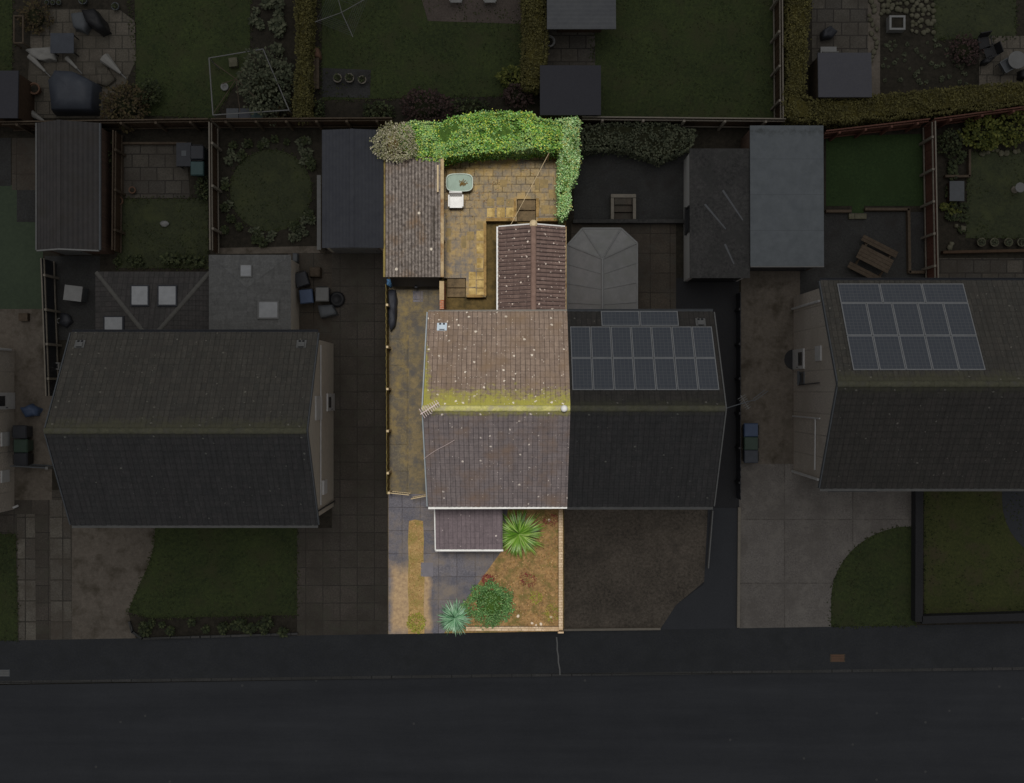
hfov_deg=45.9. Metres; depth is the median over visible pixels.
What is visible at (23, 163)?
patio
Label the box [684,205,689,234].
window
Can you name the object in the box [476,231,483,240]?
paving slab
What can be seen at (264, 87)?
fruit tree
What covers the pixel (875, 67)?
path
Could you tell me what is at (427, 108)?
garden shrub
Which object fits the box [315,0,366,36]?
rotary dryer
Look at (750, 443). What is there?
wheelie bin
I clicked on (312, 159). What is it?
bedding plant
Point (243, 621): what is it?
bedding plant
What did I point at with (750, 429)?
wheelie bin
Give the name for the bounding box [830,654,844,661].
utility cover
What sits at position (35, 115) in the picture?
folded parasol
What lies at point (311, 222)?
bedding plant
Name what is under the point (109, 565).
driveway
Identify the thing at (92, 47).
patio
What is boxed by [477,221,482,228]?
paving slab
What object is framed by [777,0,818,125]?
clipped hedge
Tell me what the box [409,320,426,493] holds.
path
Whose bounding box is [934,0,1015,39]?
lawn
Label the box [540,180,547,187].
paving slab
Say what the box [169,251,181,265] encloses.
bedding plant
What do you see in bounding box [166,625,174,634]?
bedding plant
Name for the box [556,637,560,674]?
sealing strip
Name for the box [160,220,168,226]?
stone ornament
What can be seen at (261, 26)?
bedding plant
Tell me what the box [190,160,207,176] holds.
compost bin
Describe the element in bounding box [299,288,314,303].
wheelie bin
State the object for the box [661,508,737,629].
driveway
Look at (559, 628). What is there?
boundary wall
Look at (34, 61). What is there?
folded parasol
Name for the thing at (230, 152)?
bedding plant
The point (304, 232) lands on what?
bedding plant
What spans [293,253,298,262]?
storage box
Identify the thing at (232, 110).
plastic crate
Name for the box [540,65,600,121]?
garden shed
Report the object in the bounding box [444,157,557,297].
patio
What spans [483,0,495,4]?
garden chair
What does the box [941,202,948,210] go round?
bedding plant
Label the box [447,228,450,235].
paving slab
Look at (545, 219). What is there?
coping
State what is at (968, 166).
garden edging
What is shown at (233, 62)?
wooden crate
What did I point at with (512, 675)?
kerb
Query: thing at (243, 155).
bedding plant
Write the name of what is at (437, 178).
plank
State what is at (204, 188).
garden shrub
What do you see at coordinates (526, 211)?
garden steps
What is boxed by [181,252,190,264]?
bedding plant
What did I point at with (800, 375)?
window
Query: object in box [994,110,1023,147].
garden shrub
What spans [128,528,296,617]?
lawn
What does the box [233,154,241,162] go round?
bedding plant
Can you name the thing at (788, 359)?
doormat
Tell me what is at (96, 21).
covered barbecue
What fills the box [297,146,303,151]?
bedding plant
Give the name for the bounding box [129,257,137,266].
bedding plant
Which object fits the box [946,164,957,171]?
bedding plant
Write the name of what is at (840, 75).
garden shed
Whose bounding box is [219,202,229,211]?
bedding plant
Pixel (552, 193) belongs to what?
paving slab
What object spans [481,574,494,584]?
heather
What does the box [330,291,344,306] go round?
tyre
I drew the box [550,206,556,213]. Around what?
paving slab
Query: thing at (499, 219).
coping
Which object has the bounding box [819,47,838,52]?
storage bench
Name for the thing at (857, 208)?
lawn
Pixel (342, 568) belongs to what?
driveway
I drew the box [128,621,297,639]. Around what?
garden edging
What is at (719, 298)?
driveway
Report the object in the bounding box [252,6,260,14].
bedding plant
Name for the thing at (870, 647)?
pavement
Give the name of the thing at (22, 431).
wheelie bin
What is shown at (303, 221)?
bedding plant
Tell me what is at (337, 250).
door
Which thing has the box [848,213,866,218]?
stone step
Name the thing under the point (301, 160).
bedding plant
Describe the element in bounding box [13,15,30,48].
trellis planter
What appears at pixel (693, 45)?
lawn
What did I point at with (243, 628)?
bedding plant
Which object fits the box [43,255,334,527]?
semi detached pair
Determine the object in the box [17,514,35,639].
path
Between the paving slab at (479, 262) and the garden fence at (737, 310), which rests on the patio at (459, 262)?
the paving slab at (479, 262)
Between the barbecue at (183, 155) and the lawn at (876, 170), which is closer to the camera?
the barbecue at (183, 155)
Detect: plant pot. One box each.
[30,82,41,94]
[78,0,87,4]
[111,2,118,9]
[129,186,135,193]
[333,73,341,82]
[345,73,353,82]
[358,75,365,83]
[543,35,554,47]
[976,238,985,246]
[989,238,998,246]
[1003,238,1012,246]
[1016,238,1023,246]
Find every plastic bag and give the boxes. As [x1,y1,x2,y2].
[20,404,42,416]
[387,279,392,287]
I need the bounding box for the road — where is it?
[0,670,1023,782]
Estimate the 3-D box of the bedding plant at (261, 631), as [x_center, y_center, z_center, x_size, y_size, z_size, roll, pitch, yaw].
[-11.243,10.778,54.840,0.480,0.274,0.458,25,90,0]
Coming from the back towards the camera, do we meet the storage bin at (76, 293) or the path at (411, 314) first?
the path at (411, 314)
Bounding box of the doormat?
[784,350,792,368]
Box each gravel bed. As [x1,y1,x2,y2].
[408,520,424,633]
[564,509,706,627]
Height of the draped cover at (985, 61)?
0.530 m
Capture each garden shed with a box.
[0,71,34,126]
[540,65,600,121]
[547,0,615,31]
[809,53,871,101]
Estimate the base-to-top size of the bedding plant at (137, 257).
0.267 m
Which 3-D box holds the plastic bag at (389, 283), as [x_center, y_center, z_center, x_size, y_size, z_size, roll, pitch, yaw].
[-5.499,-4.900,54.713,0.360,0.552,0.418,-16,90,0]
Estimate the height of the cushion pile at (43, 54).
0.442 m
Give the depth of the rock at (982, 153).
54.87 m
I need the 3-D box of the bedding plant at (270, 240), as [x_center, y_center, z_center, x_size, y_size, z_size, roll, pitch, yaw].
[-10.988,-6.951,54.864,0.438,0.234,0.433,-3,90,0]
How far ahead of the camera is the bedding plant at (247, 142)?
54.79 m
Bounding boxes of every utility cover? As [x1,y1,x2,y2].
[0,670,9,676]
[421,562,432,576]
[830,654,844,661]
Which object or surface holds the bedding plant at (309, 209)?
on the garden soil at (948, 232)
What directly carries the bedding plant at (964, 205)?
on the garden soil at (948, 232)
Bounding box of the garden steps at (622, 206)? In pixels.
[610,194,635,218]
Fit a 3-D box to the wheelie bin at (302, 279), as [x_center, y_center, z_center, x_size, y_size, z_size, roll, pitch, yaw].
[-9.417,-5.030,54.478,0.605,1.020,0.684,-17,90,0]
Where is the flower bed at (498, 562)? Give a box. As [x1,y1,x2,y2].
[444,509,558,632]
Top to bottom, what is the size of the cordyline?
1.400 m
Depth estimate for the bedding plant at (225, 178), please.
54.84 m
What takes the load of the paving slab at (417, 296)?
on the path at (411, 314)
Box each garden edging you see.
[120,142,186,200]
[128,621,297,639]
[563,627,660,630]
[707,510,713,567]
[737,507,740,627]
[825,210,851,212]
[863,208,924,273]
[941,249,1023,253]
[943,149,970,177]
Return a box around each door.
[0,393,14,409]
[54,250,91,254]
[327,394,334,410]
[330,248,382,252]
[390,277,439,287]
[557,116,574,119]
[688,278,740,281]
[750,268,809,270]
[793,348,804,368]
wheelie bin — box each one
[12,425,32,438]
[14,439,33,452]
[14,453,33,465]
[295,270,310,287]
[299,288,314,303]
[315,286,330,300]
[742,423,758,436]
[742,437,758,449]
[742,450,758,462]
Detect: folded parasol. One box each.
[27,54,50,76]
[31,110,43,120]
[65,56,82,73]
[100,54,126,78]
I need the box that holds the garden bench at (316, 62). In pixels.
[310,58,319,89]
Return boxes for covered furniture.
[48,70,101,115]
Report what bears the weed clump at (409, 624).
on the gravel bed at (417, 584)
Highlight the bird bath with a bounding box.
[1011,182,1023,193]
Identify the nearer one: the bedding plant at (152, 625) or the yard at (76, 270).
the bedding plant at (152, 625)
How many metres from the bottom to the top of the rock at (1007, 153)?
0.146 m
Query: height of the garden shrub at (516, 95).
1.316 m
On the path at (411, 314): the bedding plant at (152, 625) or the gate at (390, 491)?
the gate at (390, 491)
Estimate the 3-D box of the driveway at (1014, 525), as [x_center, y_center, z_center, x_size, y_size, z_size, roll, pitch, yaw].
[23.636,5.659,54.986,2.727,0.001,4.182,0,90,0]
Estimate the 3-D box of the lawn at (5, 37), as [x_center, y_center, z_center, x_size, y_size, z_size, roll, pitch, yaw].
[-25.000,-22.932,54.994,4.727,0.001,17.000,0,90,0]
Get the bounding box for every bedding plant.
[112,257,122,265]
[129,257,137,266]
[134,254,141,260]
[136,259,144,265]
[137,621,148,631]
[138,626,151,637]
[146,622,154,629]
[147,618,155,625]
[158,621,165,628]
[159,252,169,264]
[161,256,169,265]
[164,627,174,636]
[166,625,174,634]
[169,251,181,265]
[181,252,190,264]
[187,253,195,262]
[187,618,195,627]
[193,253,204,267]
[201,624,209,633]
[216,623,224,631]
[218,621,228,631]
[218,627,226,635]
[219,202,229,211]
[220,180,229,190]
[221,177,228,183]
[223,156,232,166]
[224,200,233,208]
[225,214,234,223]
[227,148,234,156]
[228,140,238,148]
[229,621,236,630]
[230,618,242,630]
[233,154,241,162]
[237,149,246,160]
[237,617,246,627]
[242,626,250,633]
[243,138,253,148]
[244,622,257,635]
[247,13,258,25]
[251,235,258,243]
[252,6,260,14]
[254,620,262,629]
[255,20,265,30]
[256,236,268,247]
[258,0,269,9]
[259,615,273,627]
[259,626,268,635]
[262,0,274,9]
[265,233,273,242]
[267,18,279,30]
[267,230,276,237]
[270,0,284,9]
[270,135,278,143]
[271,42,284,56]
[272,7,283,19]
[272,25,284,38]
[274,18,286,31]
[277,627,288,637]
[288,233,295,243]
[292,220,300,229]
[292,229,301,236]
[294,139,304,146]
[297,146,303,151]
[298,156,308,165]
[299,135,307,144]
[300,215,308,224]
[302,136,311,144]
[302,230,309,236]
[303,207,313,215]
[304,147,313,155]
[304,156,315,166]
[305,214,314,221]
[306,160,315,170]
[306,217,315,224]
[939,203,947,210]
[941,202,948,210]
[944,211,954,220]
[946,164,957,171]
[947,158,957,168]
[947,170,958,180]
[947,207,955,215]
[949,213,959,221]
[956,156,964,164]
[958,202,969,212]
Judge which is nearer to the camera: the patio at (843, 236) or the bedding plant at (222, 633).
the bedding plant at (222, 633)
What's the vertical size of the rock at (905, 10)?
0.162 m
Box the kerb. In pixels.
[0,667,1023,683]
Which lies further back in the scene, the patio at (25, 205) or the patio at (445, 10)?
the patio at (445, 10)
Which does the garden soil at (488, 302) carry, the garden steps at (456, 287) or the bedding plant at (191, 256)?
the garden steps at (456, 287)
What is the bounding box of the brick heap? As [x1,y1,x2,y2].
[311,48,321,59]
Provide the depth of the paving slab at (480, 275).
54.54 m
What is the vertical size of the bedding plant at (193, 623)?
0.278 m
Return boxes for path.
[0,309,51,499]
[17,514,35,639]
[50,500,71,639]
[216,246,319,253]
[388,287,439,493]
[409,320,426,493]
[868,0,879,95]
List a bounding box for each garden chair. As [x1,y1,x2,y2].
[448,191,463,207]
[449,0,461,3]
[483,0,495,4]
[975,31,992,51]
[980,41,1003,58]
[996,58,1013,75]
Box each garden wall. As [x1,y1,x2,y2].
[317,175,325,253]
[911,488,922,621]
[920,611,1023,623]
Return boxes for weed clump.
[406,612,425,633]
[529,591,541,603]
[544,604,558,621]
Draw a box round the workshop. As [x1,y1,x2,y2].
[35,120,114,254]
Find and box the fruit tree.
[235,45,294,125]
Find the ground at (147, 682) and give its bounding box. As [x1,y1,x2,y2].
[0,678,401,684]
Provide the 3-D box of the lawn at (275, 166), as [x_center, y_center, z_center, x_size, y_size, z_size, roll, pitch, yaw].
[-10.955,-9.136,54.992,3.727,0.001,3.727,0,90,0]
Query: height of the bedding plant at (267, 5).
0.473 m
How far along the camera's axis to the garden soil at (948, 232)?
55.00 m
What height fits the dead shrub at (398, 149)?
3.110 m
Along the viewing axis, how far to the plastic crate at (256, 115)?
54.55 m
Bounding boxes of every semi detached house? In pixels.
[419,220,569,550]
[566,227,767,509]
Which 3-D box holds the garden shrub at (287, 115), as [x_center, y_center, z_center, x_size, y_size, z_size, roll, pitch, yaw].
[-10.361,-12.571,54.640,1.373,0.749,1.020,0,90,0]
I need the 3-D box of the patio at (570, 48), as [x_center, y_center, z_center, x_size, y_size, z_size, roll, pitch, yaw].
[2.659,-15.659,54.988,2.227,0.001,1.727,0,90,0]
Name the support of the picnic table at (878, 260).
on the patio at (843, 236)
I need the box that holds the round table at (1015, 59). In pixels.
[1008,51,1023,68]
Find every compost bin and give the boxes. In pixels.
[190,144,207,160]
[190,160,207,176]
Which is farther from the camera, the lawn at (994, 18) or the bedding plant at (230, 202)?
the lawn at (994, 18)
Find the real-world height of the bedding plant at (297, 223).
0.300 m
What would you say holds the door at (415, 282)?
in the garage at (413, 253)
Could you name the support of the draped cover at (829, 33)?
on the patio at (847, 20)
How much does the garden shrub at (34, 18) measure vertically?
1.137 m
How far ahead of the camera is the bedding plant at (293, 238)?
54.84 m
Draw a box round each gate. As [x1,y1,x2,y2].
[10,464,53,469]
[388,490,427,498]
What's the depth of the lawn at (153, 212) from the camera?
54.99 m
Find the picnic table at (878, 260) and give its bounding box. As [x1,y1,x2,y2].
[847,235,897,277]
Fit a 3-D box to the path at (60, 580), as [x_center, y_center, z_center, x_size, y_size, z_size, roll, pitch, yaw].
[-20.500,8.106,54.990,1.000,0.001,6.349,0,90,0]
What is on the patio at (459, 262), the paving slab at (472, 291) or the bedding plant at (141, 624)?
the paving slab at (472, 291)
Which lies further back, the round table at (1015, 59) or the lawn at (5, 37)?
the lawn at (5, 37)
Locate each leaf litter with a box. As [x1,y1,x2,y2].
[446,157,544,217]
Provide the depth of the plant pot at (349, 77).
54.62 m
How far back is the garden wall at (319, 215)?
53.46 m
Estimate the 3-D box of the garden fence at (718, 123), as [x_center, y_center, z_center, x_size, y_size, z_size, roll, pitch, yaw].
[7.576,-11.969,54.110,8.987,1.780,0.224,1,90,0]
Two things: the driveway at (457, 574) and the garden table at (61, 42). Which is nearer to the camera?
the garden table at (61, 42)
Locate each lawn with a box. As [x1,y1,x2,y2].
[0,0,11,70]
[0,185,42,308]
[0,534,17,639]
[117,199,207,267]
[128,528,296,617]
[135,0,249,117]
[230,150,311,230]
[321,0,525,99]
[595,0,773,118]
[826,134,923,205]
[831,527,915,626]
[852,204,863,212]
[924,488,1023,613]
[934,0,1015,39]
[966,152,1023,237]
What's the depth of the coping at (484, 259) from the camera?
54.49 m
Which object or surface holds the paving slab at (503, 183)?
on the patio at (459, 262)
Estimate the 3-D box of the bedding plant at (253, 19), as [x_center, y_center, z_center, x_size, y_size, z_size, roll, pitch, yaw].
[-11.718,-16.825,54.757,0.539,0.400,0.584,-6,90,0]
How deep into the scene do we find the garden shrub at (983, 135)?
54.23 m
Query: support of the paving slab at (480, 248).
on the patio at (459, 262)
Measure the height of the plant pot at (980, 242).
0.452 m
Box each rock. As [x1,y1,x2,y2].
[903,8,908,13]
[947,245,952,250]
[978,150,985,156]
[998,150,1004,156]
[1004,150,1009,155]
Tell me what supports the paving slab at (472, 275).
on the patio at (459, 262)
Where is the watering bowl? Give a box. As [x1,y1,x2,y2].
[220,83,228,90]
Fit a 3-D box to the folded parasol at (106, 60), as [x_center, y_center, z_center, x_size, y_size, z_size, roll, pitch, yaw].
[-18.061,-14.577,54.800,0.513,0.519,1.429,-37,90,0]
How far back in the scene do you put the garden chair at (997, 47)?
54.53 m
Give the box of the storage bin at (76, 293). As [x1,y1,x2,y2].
[63,285,87,301]
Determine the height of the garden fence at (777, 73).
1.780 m
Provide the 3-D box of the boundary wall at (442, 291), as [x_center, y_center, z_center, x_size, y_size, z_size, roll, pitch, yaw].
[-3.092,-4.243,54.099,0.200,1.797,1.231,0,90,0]
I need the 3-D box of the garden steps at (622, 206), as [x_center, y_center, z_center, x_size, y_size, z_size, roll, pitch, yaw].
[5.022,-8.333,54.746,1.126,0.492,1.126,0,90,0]
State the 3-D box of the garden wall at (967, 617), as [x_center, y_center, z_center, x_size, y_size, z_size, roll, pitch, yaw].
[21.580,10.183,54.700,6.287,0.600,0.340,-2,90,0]
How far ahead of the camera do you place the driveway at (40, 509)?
55.00 m
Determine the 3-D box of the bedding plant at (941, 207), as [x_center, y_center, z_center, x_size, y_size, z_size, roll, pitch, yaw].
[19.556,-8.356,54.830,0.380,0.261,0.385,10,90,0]
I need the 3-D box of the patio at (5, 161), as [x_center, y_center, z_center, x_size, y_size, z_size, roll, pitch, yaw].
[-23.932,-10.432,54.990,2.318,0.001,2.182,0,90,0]
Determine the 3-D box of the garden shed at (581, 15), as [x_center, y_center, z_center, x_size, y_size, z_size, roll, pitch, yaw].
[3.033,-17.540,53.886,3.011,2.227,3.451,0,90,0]
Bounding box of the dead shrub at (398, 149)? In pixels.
[369,121,418,163]
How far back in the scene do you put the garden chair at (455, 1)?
54.54 m
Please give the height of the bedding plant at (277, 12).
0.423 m
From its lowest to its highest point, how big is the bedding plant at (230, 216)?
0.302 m
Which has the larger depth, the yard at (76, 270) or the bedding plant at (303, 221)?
the yard at (76, 270)
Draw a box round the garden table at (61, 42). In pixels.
[50,33,78,56]
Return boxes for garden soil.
[0,0,1023,637]
[388,128,565,627]
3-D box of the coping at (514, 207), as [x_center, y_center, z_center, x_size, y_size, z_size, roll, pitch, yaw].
[0.135,-8.289,54.510,0.120,0.050,0.836,0,90,0]
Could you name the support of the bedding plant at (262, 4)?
on the garden soil at (948, 232)
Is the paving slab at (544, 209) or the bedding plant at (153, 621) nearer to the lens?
the paving slab at (544, 209)
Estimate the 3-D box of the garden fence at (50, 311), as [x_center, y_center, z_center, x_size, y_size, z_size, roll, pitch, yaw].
[-20.592,-2.850,54.160,0.212,1.680,6.094,-2,90,0]
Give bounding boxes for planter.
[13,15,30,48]
[886,15,904,32]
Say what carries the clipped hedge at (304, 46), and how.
on the garden soil at (948, 232)
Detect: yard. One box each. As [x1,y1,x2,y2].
[45,256,99,339]
[288,250,331,342]
[574,150,688,218]
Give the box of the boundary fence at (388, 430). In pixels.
[385,284,391,493]
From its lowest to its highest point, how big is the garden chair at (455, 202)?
0.857 m
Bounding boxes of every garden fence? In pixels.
[0,118,216,133]
[40,258,61,395]
[111,130,125,252]
[208,122,221,253]
[211,117,394,131]
[580,116,785,130]
[734,292,740,499]
[770,0,783,117]
[823,118,929,140]
[919,121,938,277]
[922,106,1023,128]
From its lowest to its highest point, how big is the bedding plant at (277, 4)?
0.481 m
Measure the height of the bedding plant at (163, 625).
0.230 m
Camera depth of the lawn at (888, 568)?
54.99 m
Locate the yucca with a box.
[438,599,472,634]
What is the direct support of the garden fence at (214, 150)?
on the garden soil at (948, 232)
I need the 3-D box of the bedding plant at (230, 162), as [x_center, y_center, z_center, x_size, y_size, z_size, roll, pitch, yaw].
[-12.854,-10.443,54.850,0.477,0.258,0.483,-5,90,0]
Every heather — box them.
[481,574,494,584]
[520,572,536,586]
[542,513,557,525]
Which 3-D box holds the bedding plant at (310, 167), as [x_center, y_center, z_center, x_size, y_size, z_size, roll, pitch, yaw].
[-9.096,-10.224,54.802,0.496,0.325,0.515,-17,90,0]
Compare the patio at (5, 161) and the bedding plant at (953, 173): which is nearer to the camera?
the bedding plant at (953, 173)
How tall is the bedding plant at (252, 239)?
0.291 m
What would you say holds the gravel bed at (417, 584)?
on the driveway at (457, 574)
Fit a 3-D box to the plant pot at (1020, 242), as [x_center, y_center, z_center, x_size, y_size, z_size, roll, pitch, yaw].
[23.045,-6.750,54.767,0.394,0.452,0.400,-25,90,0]
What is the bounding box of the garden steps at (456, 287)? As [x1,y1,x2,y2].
[447,278,465,296]
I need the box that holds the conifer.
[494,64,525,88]
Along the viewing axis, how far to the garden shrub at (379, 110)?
54.55 m
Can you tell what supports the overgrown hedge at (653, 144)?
on the garden soil at (948, 232)
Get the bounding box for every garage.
[322,129,386,252]
[383,157,443,287]
[684,148,749,281]
[741,126,823,270]
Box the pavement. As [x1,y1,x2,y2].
[0,623,1023,680]
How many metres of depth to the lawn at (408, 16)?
54.99 m
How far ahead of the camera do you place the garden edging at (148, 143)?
54.78 m
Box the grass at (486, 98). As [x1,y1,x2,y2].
[0,0,1023,642]
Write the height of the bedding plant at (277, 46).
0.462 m
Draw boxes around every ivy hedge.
[395,108,563,167]
[553,115,582,223]
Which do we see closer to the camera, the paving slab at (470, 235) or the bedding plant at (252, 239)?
the paving slab at (470, 235)
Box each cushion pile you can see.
[25,47,56,62]
[96,66,116,86]
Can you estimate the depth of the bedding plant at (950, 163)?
54.77 m
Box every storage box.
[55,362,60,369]
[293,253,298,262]
[309,267,321,277]
[318,305,338,318]
[946,181,963,201]
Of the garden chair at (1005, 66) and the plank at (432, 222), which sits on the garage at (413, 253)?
the plank at (432, 222)
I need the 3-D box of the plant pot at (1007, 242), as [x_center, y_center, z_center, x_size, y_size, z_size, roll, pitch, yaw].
[22.454,-6.750,54.767,0.394,0.452,0.400,33,90,0]
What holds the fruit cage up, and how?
on the garden soil at (948, 232)
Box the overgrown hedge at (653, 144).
[579,121,697,166]
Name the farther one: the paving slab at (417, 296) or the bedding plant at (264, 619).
the paving slab at (417, 296)
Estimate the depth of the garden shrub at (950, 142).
54.41 m
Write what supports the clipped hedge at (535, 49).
on the garden soil at (948, 232)
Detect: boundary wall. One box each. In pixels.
[439,281,445,309]
[466,509,563,632]
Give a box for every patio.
[0,138,10,185]
[12,138,34,189]
[17,190,34,221]
[28,8,135,117]
[124,145,189,197]
[322,68,370,97]
[422,0,521,23]
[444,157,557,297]
[546,29,594,64]
[571,224,675,308]
[800,212,923,294]
[812,0,867,61]
[939,258,1023,277]
[979,36,1023,85]
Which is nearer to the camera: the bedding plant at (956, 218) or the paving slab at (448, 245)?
the paving slab at (448, 245)
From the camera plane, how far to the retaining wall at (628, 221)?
54.50 m
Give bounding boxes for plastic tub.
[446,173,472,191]
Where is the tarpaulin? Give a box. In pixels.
[388,289,397,331]
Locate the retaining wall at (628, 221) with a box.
[573,219,683,223]
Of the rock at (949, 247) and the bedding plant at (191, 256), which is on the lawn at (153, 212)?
the bedding plant at (191, 256)
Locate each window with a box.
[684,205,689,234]
[797,371,804,384]
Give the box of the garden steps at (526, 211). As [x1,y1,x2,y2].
[518,200,534,220]
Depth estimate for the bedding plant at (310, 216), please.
54.75 m
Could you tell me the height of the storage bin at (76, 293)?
0.875 m
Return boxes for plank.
[432,206,433,239]
[437,165,438,191]
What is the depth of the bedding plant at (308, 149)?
54.82 m
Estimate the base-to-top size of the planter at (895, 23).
0.497 m
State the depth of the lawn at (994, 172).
54.99 m
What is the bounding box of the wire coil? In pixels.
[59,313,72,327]
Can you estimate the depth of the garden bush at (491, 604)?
54.53 m
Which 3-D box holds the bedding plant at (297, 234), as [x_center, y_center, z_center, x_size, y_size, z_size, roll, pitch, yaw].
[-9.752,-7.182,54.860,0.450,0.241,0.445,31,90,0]
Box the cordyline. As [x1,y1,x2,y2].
[502,509,546,559]
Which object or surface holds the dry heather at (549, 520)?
on the flower bed at (498, 562)
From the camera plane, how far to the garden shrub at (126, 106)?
53.81 m
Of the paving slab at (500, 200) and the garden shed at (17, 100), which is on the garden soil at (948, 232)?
the garden shed at (17, 100)
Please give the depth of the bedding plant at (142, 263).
54.78 m
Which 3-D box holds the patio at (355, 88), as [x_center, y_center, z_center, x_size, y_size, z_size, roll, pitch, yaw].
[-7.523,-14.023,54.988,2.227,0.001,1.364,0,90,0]
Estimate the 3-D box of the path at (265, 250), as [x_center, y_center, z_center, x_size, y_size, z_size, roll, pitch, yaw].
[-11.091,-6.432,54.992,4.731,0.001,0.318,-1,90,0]
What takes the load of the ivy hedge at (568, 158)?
on the garden soil at (488, 302)
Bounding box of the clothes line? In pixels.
[511,153,549,223]
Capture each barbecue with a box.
[81,9,111,36]
[176,143,191,168]
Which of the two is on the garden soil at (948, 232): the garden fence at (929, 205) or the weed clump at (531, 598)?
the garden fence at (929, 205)
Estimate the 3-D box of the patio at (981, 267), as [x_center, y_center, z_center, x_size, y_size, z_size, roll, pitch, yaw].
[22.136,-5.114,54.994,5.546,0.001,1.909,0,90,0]
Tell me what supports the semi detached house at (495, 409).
on the garden soil at (488, 302)
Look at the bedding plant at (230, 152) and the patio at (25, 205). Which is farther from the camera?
the patio at (25, 205)
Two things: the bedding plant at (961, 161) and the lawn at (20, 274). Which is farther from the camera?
the lawn at (20, 274)
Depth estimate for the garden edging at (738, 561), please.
54.85 m
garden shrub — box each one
[16,0,53,34]
[99,80,150,133]
[132,77,161,105]
[194,175,208,201]
[268,102,292,117]
[310,98,325,116]
[362,100,395,117]
[399,86,460,123]
[450,96,491,115]
[499,82,534,109]
[936,127,963,158]
[944,34,984,67]
[957,114,1006,150]
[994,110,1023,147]
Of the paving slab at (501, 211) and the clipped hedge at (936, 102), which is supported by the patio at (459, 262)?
the paving slab at (501, 211)
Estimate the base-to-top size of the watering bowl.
0.150 m
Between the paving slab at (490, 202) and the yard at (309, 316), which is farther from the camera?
the yard at (309, 316)
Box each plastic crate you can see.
[226,108,238,117]
[239,108,250,117]
[251,110,264,117]
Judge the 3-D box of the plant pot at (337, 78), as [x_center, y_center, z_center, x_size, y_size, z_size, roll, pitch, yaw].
[-7.879,-14.176,54.733,0.415,0.508,0.427,0,90,0]
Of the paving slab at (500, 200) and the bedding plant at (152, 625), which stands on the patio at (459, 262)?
the paving slab at (500, 200)
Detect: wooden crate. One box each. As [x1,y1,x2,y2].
[18,313,29,320]
[228,57,238,67]
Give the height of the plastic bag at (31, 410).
0.552 m
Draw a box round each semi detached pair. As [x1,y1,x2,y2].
[0,347,18,511]
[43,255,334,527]
[791,278,1023,491]
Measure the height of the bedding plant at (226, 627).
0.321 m
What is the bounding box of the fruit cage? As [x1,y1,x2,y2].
[208,49,292,117]
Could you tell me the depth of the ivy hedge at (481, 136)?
52.70 m
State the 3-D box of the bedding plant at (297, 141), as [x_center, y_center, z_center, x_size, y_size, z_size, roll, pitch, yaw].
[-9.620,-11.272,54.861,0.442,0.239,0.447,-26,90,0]
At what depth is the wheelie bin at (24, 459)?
53.97 m
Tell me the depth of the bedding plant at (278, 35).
54.65 m
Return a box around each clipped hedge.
[290,0,318,125]
[517,0,549,97]
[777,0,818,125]
[805,80,1023,129]
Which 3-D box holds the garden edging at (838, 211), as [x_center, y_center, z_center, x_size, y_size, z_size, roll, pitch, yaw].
[14.783,-8.160,54.850,1.145,0.300,0.120,0,90,0]
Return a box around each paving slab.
[413,291,422,301]
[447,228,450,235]
[447,240,450,251]
[461,236,465,247]
[467,232,473,239]
[469,272,475,278]
[469,280,475,286]
[469,288,475,294]
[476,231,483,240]
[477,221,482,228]
[477,244,483,252]
[477,258,482,267]
[477,272,483,278]
[477,280,483,287]
[477,288,483,294]
[487,199,493,205]
[487,208,494,216]
[497,197,503,204]
[497,208,504,217]
[500,180,506,186]
[506,199,512,206]
[506,208,513,216]
[535,178,538,189]
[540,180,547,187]
[541,205,548,213]
[549,190,556,197]
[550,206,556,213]
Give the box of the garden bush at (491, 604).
[460,578,515,629]
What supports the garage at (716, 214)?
on the garden soil at (948, 232)
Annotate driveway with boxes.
[0,490,71,639]
[72,528,154,638]
[297,252,387,635]
[388,494,507,633]
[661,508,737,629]
[670,278,738,613]
[739,464,910,627]
[741,271,799,463]
[1002,488,1023,546]
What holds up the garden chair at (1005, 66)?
on the patio at (991, 71)
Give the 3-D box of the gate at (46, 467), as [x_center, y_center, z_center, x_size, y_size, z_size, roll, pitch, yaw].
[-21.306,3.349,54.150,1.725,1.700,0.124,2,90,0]
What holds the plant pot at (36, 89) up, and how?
on the patio at (92, 47)
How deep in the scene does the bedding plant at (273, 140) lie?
54.82 m
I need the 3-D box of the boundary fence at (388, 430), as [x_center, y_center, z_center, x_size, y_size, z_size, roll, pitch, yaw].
[-5.546,-0.111,54.360,0.122,1.280,9.342,0,90,0]
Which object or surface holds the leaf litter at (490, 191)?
on the patio at (459, 262)
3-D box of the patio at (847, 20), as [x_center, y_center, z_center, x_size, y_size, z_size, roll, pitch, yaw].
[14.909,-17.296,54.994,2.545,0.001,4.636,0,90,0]
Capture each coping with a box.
[467,295,482,296]
[484,223,485,295]
[486,218,514,220]
[514,198,515,216]
[536,198,538,216]
[538,218,559,220]
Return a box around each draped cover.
[71,12,92,34]
[820,26,836,41]
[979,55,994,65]
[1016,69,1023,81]
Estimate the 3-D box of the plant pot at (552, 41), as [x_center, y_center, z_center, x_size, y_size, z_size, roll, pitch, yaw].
[1.682,-15.796,54.762,0.540,0.450,0.532,0,90,0]

